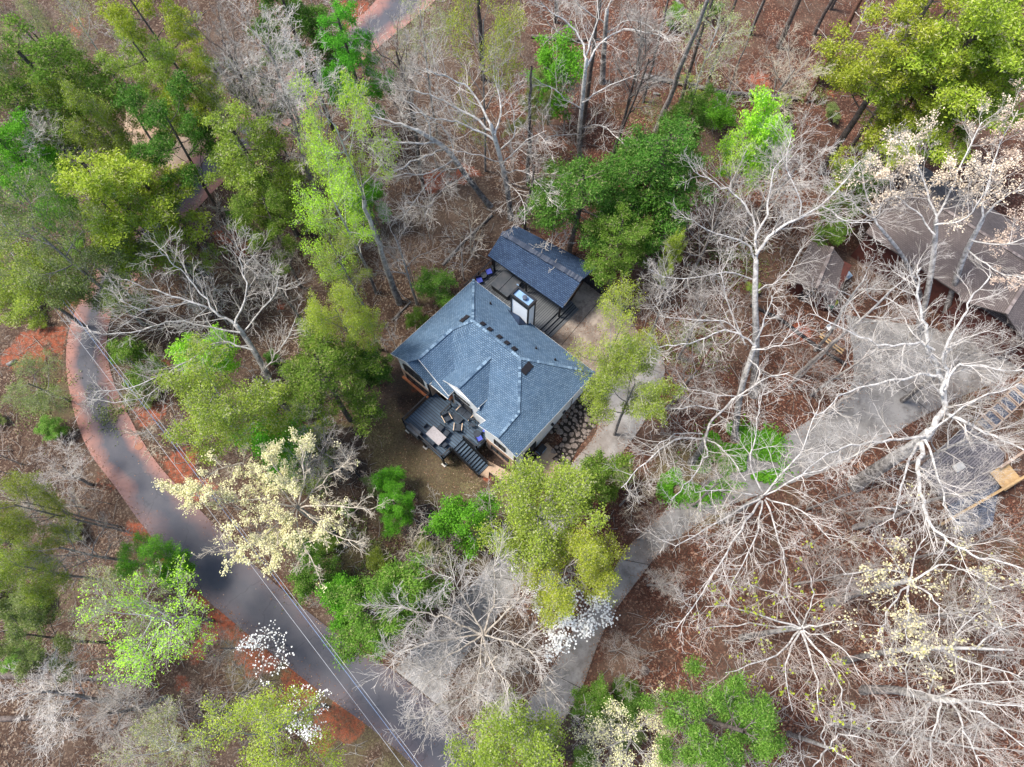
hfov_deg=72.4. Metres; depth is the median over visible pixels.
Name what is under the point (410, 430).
covered grill
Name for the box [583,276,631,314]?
retaining wall
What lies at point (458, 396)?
window
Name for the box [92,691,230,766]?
leafy tree
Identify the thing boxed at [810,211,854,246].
green shrub
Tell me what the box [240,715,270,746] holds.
bare sapling
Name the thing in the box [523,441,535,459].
door
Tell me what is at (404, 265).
bare tree
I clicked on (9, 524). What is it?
leafy tree
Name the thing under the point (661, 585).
bare tree
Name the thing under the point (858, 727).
bare sapling
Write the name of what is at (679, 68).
tall tree
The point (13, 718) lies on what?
fallen log
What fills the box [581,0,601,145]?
tall tree
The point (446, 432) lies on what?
dining chair
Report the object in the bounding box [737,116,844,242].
bare tree
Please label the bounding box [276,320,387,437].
pine tree
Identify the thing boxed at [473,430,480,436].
side table
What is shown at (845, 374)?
bare sapling
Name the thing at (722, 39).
tall tree
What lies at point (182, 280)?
bare sapling
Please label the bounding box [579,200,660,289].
pine tree
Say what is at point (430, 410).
front deck
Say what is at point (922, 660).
bare sapling
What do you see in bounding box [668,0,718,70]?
bare sapling
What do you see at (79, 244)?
leafy bush
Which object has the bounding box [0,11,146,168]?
pine tree
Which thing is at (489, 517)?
bare sapling
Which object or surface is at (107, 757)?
bare sapling
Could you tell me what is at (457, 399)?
window
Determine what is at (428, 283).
green shrub
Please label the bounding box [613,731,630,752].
leafy bush
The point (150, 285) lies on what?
bare sapling
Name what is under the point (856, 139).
tall tree
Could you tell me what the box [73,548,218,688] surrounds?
leafy tree
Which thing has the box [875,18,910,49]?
bare sapling
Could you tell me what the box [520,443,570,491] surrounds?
side landing
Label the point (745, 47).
tall tree
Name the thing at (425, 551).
bare tree
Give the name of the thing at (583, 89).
bare tree
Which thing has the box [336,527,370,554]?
bare sapling
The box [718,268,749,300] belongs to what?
bare sapling
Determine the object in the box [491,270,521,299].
hot tub
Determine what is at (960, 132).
tree
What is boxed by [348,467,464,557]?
garden edging
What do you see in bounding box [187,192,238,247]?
bare sapling
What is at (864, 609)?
bare sapling
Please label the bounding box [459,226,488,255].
bare sapling
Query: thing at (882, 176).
tree
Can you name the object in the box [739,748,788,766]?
bare sapling
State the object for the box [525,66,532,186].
tall tree
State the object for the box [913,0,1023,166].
pine tree
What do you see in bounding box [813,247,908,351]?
bare tree
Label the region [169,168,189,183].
leafy bush
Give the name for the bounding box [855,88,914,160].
pine tree
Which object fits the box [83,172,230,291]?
pine tree
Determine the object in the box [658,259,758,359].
bare tree
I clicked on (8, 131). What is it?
pine tree
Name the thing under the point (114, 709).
bare tree
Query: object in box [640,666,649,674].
tree stump
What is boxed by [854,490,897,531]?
bare sapling
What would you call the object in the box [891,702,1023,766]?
bare tree
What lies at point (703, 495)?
bare tree
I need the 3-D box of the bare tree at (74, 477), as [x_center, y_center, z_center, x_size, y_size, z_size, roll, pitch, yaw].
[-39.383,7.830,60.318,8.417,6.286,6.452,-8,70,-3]
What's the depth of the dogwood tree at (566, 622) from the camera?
53.15 m
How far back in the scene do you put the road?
60.74 m
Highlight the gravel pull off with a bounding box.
[124,107,204,169]
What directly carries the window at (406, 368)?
in the brick house at (472, 346)
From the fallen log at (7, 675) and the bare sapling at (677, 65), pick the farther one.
the bare sapling at (677, 65)
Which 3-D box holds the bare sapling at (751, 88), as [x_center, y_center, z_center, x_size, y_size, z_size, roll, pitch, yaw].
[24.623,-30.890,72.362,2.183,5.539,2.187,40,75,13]
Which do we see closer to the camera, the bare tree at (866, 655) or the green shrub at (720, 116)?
the bare tree at (866, 655)
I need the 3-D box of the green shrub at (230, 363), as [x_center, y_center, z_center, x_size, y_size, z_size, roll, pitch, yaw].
[-25.732,-2.012,61.099,4.595,11.562,6.291,18,71,6]
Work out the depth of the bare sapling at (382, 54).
72.53 m
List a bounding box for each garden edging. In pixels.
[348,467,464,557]
[750,304,846,365]
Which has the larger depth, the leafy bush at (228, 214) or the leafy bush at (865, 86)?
the leafy bush at (865, 86)
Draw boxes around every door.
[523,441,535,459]
[797,289,813,302]
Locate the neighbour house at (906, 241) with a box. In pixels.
[851,164,1023,367]
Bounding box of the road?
[66,0,476,766]
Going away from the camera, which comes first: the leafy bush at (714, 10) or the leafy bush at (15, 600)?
the leafy bush at (15, 600)
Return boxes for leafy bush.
[0,414,6,423]
[0,641,30,674]
[9,579,35,613]
[11,296,43,315]
[27,318,47,330]
[28,593,49,608]
[33,414,69,443]
[52,518,83,545]
[64,232,86,256]
[120,379,161,408]
[124,335,147,349]
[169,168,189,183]
[177,256,197,272]
[210,102,226,119]
[225,209,239,221]
[263,348,281,365]
[283,530,311,562]
[287,391,311,418]
[294,315,316,339]
[297,214,327,233]
[301,418,327,452]
[315,532,343,554]
[325,570,350,581]
[334,567,352,579]
[335,502,354,519]
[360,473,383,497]
[364,546,391,571]
[414,535,433,554]
[420,542,437,560]
[571,741,597,766]
[592,697,615,728]
[604,712,624,729]
[611,677,645,723]
[612,674,633,698]
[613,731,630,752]
[622,721,646,749]
[665,0,687,28]
[680,74,693,87]
[698,0,726,18]
[746,281,760,292]
[778,92,792,108]
[780,111,793,127]
[813,64,837,82]
[826,102,841,122]
[855,80,871,93]
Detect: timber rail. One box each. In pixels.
[819,335,842,353]
[820,332,844,350]
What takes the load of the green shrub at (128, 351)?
on the ground at (640, 598)
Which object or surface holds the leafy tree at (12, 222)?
on the ground at (640, 598)
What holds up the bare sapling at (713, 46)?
on the ground at (640, 598)
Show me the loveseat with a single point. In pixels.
(463, 411)
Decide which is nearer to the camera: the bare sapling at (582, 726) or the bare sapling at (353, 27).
the bare sapling at (582, 726)
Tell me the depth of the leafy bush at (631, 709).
55.63 m
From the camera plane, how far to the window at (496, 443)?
59.62 m
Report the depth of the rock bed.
63.13 m
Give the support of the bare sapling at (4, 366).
on the ground at (640, 598)
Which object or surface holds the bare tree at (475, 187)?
on the ground at (640, 598)
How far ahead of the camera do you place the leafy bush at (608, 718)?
55.03 m
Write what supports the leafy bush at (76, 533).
on the ground at (640, 598)
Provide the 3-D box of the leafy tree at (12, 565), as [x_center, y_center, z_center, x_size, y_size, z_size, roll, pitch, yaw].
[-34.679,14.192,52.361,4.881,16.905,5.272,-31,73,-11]
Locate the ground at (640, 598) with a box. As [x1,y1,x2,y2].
[0,0,1023,766]
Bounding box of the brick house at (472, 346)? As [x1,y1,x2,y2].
[391,279,594,469]
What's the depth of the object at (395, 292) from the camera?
61.13 m
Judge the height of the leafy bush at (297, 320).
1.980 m
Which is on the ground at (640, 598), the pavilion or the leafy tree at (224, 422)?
the leafy tree at (224, 422)
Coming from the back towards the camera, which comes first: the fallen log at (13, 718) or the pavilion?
the pavilion
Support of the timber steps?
on the ground at (640, 598)
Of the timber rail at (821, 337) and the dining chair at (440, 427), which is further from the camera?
the timber rail at (821, 337)
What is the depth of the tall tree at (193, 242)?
69.50 m
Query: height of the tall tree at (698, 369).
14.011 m
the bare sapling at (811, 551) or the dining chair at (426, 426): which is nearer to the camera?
the bare sapling at (811, 551)
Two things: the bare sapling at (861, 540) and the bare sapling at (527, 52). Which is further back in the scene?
the bare sapling at (527, 52)
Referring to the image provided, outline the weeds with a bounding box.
[0,77,836,758]
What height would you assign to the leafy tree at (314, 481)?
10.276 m
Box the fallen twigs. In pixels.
[0,0,1023,766]
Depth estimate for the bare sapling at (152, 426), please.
59.80 m
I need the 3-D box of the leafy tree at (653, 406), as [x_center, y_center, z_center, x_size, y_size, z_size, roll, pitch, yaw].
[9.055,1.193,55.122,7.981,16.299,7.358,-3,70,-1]
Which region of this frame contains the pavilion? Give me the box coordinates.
[488,225,594,317]
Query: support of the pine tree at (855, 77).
on the ground at (640, 598)
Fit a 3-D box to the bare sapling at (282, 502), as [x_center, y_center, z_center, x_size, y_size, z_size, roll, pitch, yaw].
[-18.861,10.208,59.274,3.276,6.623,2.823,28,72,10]
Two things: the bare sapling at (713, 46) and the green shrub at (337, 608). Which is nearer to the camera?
the green shrub at (337, 608)
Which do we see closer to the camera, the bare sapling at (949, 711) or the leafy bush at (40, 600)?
the bare sapling at (949, 711)
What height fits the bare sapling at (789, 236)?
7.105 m
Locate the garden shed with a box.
[785,241,851,310]
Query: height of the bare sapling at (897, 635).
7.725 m
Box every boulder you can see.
[556,428,562,434]
[584,416,590,422]
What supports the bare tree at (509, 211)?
on the ground at (640, 598)
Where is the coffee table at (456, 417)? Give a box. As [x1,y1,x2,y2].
[451,412,462,423]
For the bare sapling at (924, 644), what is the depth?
53.03 m
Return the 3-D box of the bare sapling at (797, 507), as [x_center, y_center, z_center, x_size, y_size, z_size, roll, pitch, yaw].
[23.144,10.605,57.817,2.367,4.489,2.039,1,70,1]
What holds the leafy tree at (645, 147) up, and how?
on the ground at (640, 598)
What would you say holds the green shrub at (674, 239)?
on the ground at (640, 598)
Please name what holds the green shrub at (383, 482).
on the ground at (640, 598)
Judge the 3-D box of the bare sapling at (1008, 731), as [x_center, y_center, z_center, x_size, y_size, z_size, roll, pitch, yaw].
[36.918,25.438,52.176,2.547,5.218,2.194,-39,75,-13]
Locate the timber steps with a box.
[976,377,1023,432]
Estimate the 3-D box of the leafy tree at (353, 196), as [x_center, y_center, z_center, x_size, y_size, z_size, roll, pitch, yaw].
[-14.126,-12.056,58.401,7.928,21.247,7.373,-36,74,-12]
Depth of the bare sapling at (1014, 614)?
53.47 m
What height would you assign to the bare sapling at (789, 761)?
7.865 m
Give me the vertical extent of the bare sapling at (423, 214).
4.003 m
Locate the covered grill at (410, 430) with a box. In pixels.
[406,422,423,439]
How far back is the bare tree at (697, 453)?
52.38 m
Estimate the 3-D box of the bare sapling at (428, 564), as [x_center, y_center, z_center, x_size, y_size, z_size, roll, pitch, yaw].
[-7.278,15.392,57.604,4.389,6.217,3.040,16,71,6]
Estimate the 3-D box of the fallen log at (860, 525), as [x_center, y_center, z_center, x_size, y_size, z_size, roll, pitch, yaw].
[29.300,10.624,55.074,0.960,10.036,0.591,0,70,0]
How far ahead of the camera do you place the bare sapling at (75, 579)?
56.81 m
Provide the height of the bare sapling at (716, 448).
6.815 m
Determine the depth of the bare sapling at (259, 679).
54.19 m
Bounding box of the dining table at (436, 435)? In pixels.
[426,426,445,445]
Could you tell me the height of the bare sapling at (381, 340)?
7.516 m
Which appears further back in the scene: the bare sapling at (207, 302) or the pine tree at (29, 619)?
the bare sapling at (207, 302)
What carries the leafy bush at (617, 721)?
on the ground at (640, 598)
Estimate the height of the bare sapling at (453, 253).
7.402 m
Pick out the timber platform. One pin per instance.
(972, 461)
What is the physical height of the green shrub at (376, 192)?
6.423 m
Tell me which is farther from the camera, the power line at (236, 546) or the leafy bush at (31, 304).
the leafy bush at (31, 304)
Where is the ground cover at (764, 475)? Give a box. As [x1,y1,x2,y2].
[650,414,798,510]
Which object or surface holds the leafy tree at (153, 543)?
on the ground at (640, 598)
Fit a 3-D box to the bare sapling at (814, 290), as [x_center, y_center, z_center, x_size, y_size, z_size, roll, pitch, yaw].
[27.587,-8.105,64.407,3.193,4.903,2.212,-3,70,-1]
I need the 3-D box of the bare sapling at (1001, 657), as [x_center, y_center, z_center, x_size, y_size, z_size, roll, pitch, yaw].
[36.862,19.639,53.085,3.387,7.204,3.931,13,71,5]
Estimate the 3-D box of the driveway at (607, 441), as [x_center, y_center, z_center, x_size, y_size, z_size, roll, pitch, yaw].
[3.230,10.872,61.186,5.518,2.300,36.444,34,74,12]
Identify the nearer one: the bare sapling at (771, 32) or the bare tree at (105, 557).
the bare tree at (105, 557)
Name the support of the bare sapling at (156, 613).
on the ground at (640, 598)
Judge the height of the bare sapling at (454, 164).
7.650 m
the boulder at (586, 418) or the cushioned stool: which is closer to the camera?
the cushioned stool
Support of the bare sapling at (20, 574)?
on the ground at (640, 598)
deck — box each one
[401,392,488,476]
[464,259,578,337]
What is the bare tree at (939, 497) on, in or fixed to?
on the ground at (640, 598)
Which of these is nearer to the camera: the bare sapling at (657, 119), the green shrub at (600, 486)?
the green shrub at (600, 486)
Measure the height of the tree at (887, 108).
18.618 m
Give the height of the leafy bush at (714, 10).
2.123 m
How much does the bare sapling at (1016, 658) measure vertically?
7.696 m
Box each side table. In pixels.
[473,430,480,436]
[480,272,486,278]
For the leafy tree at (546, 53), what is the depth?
66.41 m
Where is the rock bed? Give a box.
[552,393,606,466]
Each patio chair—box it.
[475,275,482,282]
[485,267,492,276]
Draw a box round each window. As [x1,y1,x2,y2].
[402,363,424,385]
[405,373,428,395]
[453,392,469,405]
[454,395,472,413]
[491,445,508,461]
[494,439,504,451]
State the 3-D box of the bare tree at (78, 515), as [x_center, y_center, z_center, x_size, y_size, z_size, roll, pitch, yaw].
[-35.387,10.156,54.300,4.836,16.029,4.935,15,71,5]
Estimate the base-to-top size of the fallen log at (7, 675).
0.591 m
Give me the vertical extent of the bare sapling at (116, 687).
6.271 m
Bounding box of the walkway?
[474,460,530,486]
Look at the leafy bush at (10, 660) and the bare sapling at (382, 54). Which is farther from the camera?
the bare sapling at (382, 54)
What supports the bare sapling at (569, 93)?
on the ground at (640, 598)
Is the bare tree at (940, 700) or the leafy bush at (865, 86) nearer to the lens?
the bare tree at (940, 700)
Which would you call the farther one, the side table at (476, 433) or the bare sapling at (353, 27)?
the bare sapling at (353, 27)
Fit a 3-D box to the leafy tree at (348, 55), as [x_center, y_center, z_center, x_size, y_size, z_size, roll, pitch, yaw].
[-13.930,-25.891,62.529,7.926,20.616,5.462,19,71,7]
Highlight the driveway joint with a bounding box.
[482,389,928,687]
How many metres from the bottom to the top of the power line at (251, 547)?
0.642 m
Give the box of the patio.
[551,282,644,401]
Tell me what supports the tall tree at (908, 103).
on the ground at (640, 598)
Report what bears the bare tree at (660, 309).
on the ground at (640, 598)
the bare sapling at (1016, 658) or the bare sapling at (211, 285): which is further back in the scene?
the bare sapling at (211, 285)
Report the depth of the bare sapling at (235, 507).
58.85 m
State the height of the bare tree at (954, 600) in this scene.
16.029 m
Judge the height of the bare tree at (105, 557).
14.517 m
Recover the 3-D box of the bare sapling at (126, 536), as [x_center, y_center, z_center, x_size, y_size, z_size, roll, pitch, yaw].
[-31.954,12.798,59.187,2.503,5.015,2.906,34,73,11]
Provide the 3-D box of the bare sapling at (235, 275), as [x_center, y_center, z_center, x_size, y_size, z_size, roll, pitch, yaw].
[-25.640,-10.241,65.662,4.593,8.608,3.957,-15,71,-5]
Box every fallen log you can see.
[0,671,148,680]
[0,715,75,721]
[392,301,410,319]
[441,215,492,265]
[531,34,599,41]
[644,73,797,99]
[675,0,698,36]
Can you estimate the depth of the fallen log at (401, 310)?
67.53 m
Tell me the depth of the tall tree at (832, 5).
78.59 m
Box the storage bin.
[845,271,852,279]
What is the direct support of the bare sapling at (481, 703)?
on the ground at (640, 598)
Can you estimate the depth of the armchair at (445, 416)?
62.38 m
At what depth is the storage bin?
67.15 m
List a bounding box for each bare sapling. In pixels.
[0,355,19,374]
[0,424,21,464]
[0,481,54,520]
[0,546,55,596]
[1,338,30,369]
[2,466,84,515]
[15,728,72,765]
[21,678,55,720]
[41,633,112,687]
[57,563,95,596]
[61,486,87,513]
[66,483,109,514]
[90,19,134,54]
[92,744,128,766]
[93,723,173,766]
[94,358,129,379]
[96,668,144,711]
[106,37,139,78]
[109,523,146,549]
[119,689,165,736]
[119,696,185,743]
[121,271,172,305]
[122,419,173,464]
[124,388,191,447]
[129,600,173,643]
[144,340,165,362]
[145,261,177,291]
[149,602,168,622]
[164,261,203,297]
[178,247,226,295]
[179,286,211,325]
[182,269,231,323]
[184,283,228,324]
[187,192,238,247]
[193,653,269,722]
[199,251,257,300]
[202,190,253,238]
[205,98,232,141]
[207,481,243,520]
[216,46,247,97]
[221,442,255,473]
[231,295,252,322]
[232,249,273,300]
[233,735,263,760]
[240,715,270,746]
[241,359,285,399]
[241,668,280,694]
[246,514,273,547]
[247,507,281,548]
[256,490,297,517]
[259,714,293,757]
[290,233,309,271]
[300,576,335,617]
[301,174,323,200]
[332,4,366,68]
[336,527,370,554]
[347,262,369,298]
[361,467,378,490]
[368,28,395,67]
[369,41,387,76]
[371,316,399,349]
[382,236,439,289]
[383,523,439,561]
[391,77,420,115]
[406,546,448,584]
[411,484,458,533]
[414,109,456,166]
[415,197,434,238]
[415,203,430,226]
[428,525,459,559]
[435,227,489,280]
[436,140,470,196]
[448,200,485,255]
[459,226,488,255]
[464,479,520,548]
[465,677,510,722]
[467,678,509,724]
[469,642,520,687]
[471,638,495,661]
[507,108,552,154]
[508,0,535,55]
[513,64,527,94]
[518,42,536,66]
[531,212,577,272]
[551,63,581,133]
[557,558,583,599]
[558,694,606,752]
[564,34,604,105]
[565,117,592,154]
[592,716,636,765]
[610,664,650,698]
[623,638,655,677]
[645,101,671,131]
[654,684,714,743]
[664,42,698,86]
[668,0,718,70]
[672,731,733,766]
[683,309,709,337]
[694,497,752,554]
[696,292,718,316]
[697,429,736,471]
[699,24,747,69]
[709,180,731,222]
[714,75,746,130]
[714,628,774,667]
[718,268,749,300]
[718,343,740,365]
[718,561,750,592]
[722,748,757,766]
[728,64,742,92]
[737,202,781,256]
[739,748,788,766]
[742,60,766,103]
[744,275,770,308]
[760,330,781,354]
[763,20,779,55]
[769,41,790,79]
[772,656,816,692]
[773,752,801,766]
[775,240,818,286]
[779,199,822,252]
[782,219,811,256]
[785,500,811,522]
[794,91,827,136]
[797,613,830,646]
[798,514,846,568]
[799,274,833,307]
[822,724,887,766]
[826,355,866,393]
[826,548,872,597]
[826,573,878,621]
[836,523,874,554]
[836,703,886,751]
[847,478,914,534]
[849,0,889,42]
[851,740,899,766]
[853,551,886,584]
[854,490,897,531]
[867,612,936,658]
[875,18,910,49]
[883,622,955,696]
[897,636,942,660]
[913,640,984,691]
[919,581,1009,639]
[923,692,968,721]
[926,383,1000,435]
[936,587,1007,635]
[954,613,989,636]
[954,686,1013,738]
[962,573,1001,594]
[969,364,1023,410]
[976,356,1023,396]
[977,619,1023,670]
[985,593,1023,637]
[987,636,1023,674]
[990,559,1023,596]
[990,717,1023,746]
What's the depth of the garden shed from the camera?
64.83 m
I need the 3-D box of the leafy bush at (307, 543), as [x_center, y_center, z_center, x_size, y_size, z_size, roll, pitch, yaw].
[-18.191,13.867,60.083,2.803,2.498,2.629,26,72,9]
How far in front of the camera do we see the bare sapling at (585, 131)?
67.00 m
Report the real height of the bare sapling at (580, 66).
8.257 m
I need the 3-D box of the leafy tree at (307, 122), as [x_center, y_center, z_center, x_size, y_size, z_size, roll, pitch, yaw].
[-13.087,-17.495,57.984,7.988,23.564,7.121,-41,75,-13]
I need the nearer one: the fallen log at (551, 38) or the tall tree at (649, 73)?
the tall tree at (649, 73)
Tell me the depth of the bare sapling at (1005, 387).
58.13 m
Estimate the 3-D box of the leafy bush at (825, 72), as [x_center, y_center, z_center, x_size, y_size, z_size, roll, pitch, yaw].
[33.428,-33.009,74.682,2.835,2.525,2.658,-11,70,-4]
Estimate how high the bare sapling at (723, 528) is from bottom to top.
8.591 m
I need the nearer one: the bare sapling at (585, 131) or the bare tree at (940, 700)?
the bare tree at (940, 700)
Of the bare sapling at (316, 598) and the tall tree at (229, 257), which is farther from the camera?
the tall tree at (229, 257)
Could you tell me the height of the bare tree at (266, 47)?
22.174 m
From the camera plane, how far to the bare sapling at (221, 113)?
69.06 m
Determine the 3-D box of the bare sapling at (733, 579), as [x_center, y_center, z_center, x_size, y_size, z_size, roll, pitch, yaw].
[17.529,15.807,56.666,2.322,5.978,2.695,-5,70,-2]
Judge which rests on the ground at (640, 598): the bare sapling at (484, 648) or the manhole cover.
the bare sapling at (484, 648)
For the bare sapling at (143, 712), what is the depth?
52.80 m
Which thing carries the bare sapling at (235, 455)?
on the ground at (640, 598)
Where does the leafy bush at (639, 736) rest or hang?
on the ground at (640, 598)
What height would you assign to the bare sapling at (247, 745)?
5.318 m
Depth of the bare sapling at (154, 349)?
63.71 m
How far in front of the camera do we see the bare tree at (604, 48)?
67.92 m
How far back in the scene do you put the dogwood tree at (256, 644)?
53.46 m
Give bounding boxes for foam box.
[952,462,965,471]
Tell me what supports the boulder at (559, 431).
on the rock bed
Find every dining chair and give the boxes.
[423,423,430,430]
[437,423,444,430]
[443,428,450,437]
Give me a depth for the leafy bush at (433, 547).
59.90 m
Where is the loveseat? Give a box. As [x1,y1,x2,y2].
[456,405,472,421]
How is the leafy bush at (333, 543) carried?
on the ground at (640, 598)
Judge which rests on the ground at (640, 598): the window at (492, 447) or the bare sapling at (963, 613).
the bare sapling at (963, 613)
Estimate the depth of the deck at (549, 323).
66.01 m
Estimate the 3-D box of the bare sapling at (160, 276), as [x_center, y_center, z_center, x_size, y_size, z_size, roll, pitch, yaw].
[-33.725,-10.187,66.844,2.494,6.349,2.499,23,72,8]
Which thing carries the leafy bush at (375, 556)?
on the ground at (640, 598)
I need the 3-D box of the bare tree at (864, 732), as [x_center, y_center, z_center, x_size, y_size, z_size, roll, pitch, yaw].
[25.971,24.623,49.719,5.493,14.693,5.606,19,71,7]
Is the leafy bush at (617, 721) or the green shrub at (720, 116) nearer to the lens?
the leafy bush at (617, 721)
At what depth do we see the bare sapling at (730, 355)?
61.59 m
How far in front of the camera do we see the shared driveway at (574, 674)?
62.12 m
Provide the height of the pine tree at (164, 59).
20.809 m
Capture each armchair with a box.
[441,411,452,424]
[453,423,462,431]
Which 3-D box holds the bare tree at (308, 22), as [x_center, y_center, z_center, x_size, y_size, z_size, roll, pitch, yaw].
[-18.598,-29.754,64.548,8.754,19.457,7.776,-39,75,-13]
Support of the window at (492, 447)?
in the brick house at (472, 346)
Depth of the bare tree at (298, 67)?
54.74 m
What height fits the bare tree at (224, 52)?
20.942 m
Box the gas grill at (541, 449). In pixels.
[536,444,546,455]
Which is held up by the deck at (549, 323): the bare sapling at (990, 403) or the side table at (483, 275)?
the side table at (483, 275)
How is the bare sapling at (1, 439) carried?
on the ground at (640, 598)
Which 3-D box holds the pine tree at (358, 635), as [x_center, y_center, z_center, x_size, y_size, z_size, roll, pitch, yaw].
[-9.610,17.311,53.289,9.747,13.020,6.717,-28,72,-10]
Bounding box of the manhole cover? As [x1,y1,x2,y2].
[135,442,142,449]
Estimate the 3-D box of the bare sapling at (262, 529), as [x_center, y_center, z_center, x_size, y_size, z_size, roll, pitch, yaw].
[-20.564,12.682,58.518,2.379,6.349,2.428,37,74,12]
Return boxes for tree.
[0,0,112,135]
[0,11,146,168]
[0,44,112,198]
[0,105,89,233]
[0,150,132,302]
[0,160,145,325]
[0,228,94,328]
[0,347,68,420]
[0,428,94,505]
[0,468,124,549]
[0,475,118,545]
[0,510,130,590]
[0,534,106,608]
[0,596,106,686]
[0,622,110,765]
[1,0,120,130]
[1,92,121,214]
[22,67,155,187]
[29,231,160,317]
[34,34,128,141]
[44,147,213,277]
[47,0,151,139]
[57,558,170,644]
[58,214,323,425]
[65,658,173,765]
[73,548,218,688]
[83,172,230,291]
[92,0,229,159]
[92,0,234,155]
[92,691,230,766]
[108,530,186,581]
[110,68,232,232]
[127,166,213,251]
[137,188,198,248]
[149,330,298,466]
[151,427,393,592]
[152,681,239,765]
[172,0,283,174]
[182,680,348,766]
[190,619,250,674]
[191,33,306,213]
[198,94,312,236]
[206,228,237,270]
[210,0,329,190]
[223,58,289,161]
[226,164,302,288]
[228,231,314,319]
[233,620,293,686]
[243,0,346,132]
[255,8,367,208]
[268,434,336,500]
[274,57,300,122]
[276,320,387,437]
[277,369,339,423]
[279,388,366,480]
[281,684,331,744]
[287,68,402,243]
[287,130,380,293]
[297,279,385,353]
[298,0,334,98]
[308,204,376,325]
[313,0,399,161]
[322,560,449,671]
[341,74,492,231]
[346,0,431,190]
[353,294,381,351]
[353,523,561,735]
[362,193,449,305]
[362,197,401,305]
[373,480,415,538]
[378,16,572,235]
[383,621,544,766]
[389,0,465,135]
[395,518,453,579]
[440,0,527,171]
[441,685,571,766]
[468,626,583,721]
[473,448,609,580]
[476,0,484,80]
[483,122,573,229]
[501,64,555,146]
[509,522,629,632]
[511,559,554,594]
[515,151,641,255]
[521,0,687,164]
[522,0,684,84]
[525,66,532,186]
[528,576,620,661]
[553,0,557,23]
[564,271,673,379]
[569,682,670,766]
[578,331,688,435]
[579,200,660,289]
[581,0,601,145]
[587,142,702,261]
[597,627,640,672]
[599,0,674,159]
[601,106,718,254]
[603,351,824,512]
[605,457,668,527]
[611,0,688,166]
[625,499,676,560]
[630,257,714,346]
[636,375,903,653]
[636,651,792,766]
[641,562,690,608]
[642,0,668,102]
[642,111,909,398]
[643,240,830,442]
[645,319,732,422]
[647,80,716,168]
[653,712,705,766]
[654,0,708,132]
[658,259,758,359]
[662,162,761,286]
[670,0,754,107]
[670,348,710,407]
[673,0,713,116]
[678,450,752,530]
[687,538,893,758]
[698,115,779,228]
[704,0,736,87]
[707,21,838,142]
[727,2,762,92]
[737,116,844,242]
[749,0,765,35]
[757,230,1023,590]
[775,332,846,397]
[776,0,800,48]
[785,689,890,766]
[789,538,887,612]
[791,143,926,299]
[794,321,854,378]
[803,0,862,102]
[805,0,967,174]
[806,454,887,534]
[809,318,925,402]
[812,0,833,35]
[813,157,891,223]
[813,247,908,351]
[815,239,954,359]
[823,483,1023,691]
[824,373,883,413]
[825,682,966,766]
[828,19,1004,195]
[829,0,836,10]
[835,93,1023,341]
[841,570,1023,731]
[841,629,1023,766]
[847,8,949,151]
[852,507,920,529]
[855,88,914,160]
[862,0,1023,182]
[871,28,962,153]
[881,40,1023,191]
[887,451,1020,548]
[889,307,1023,416]
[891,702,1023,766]
[897,393,1023,481]
[897,569,1023,670]
[907,503,1023,589]
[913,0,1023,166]
[942,75,1023,313]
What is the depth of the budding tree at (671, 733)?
49.95 m
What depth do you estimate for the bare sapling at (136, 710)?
51.67 m
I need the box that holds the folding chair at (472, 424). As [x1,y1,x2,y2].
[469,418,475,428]
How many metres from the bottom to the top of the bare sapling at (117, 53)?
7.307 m
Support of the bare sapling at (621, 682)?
on the ground at (640, 598)
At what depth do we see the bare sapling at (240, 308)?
65.32 m
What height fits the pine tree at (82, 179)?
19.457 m
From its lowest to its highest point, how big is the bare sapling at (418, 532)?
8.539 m
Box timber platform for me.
[920,425,1023,535]
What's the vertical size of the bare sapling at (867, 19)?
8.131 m
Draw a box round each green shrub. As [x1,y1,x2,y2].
[102,334,166,389]
[156,546,196,590]
[164,320,243,386]
[227,406,314,487]
[284,540,340,607]
[312,570,372,634]
[345,173,391,225]
[350,340,395,387]
[367,549,454,630]
[370,464,407,491]
[405,306,429,329]
[411,266,460,308]
[419,488,504,560]
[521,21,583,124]
[567,672,616,733]
[574,456,612,515]
[581,447,636,501]
[652,228,688,295]
[692,90,739,131]
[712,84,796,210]
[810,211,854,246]
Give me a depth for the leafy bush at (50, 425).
62.97 m
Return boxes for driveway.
[395,342,664,712]
[502,315,1023,762]
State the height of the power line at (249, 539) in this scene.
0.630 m
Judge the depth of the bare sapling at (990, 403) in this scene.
57.01 m
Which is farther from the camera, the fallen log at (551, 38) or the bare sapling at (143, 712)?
the fallen log at (551, 38)
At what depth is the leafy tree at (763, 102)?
57.95 m
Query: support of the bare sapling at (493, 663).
on the ground at (640, 598)
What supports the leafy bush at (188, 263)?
on the ground at (640, 598)
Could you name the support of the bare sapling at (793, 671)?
on the ground at (640, 598)
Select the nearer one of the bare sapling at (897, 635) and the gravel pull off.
the bare sapling at (897, 635)
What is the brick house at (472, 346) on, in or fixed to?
on the ground at (640, 598)
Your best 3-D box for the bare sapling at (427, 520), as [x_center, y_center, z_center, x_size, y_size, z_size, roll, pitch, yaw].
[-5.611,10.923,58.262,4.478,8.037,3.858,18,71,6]
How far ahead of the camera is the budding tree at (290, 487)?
51.56 m
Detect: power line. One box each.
[3,218,421,766]
[4,225,417,766]
[11,253,403,766]
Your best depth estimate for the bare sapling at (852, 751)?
51.84 m
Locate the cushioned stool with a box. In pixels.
[474,435,482,441]

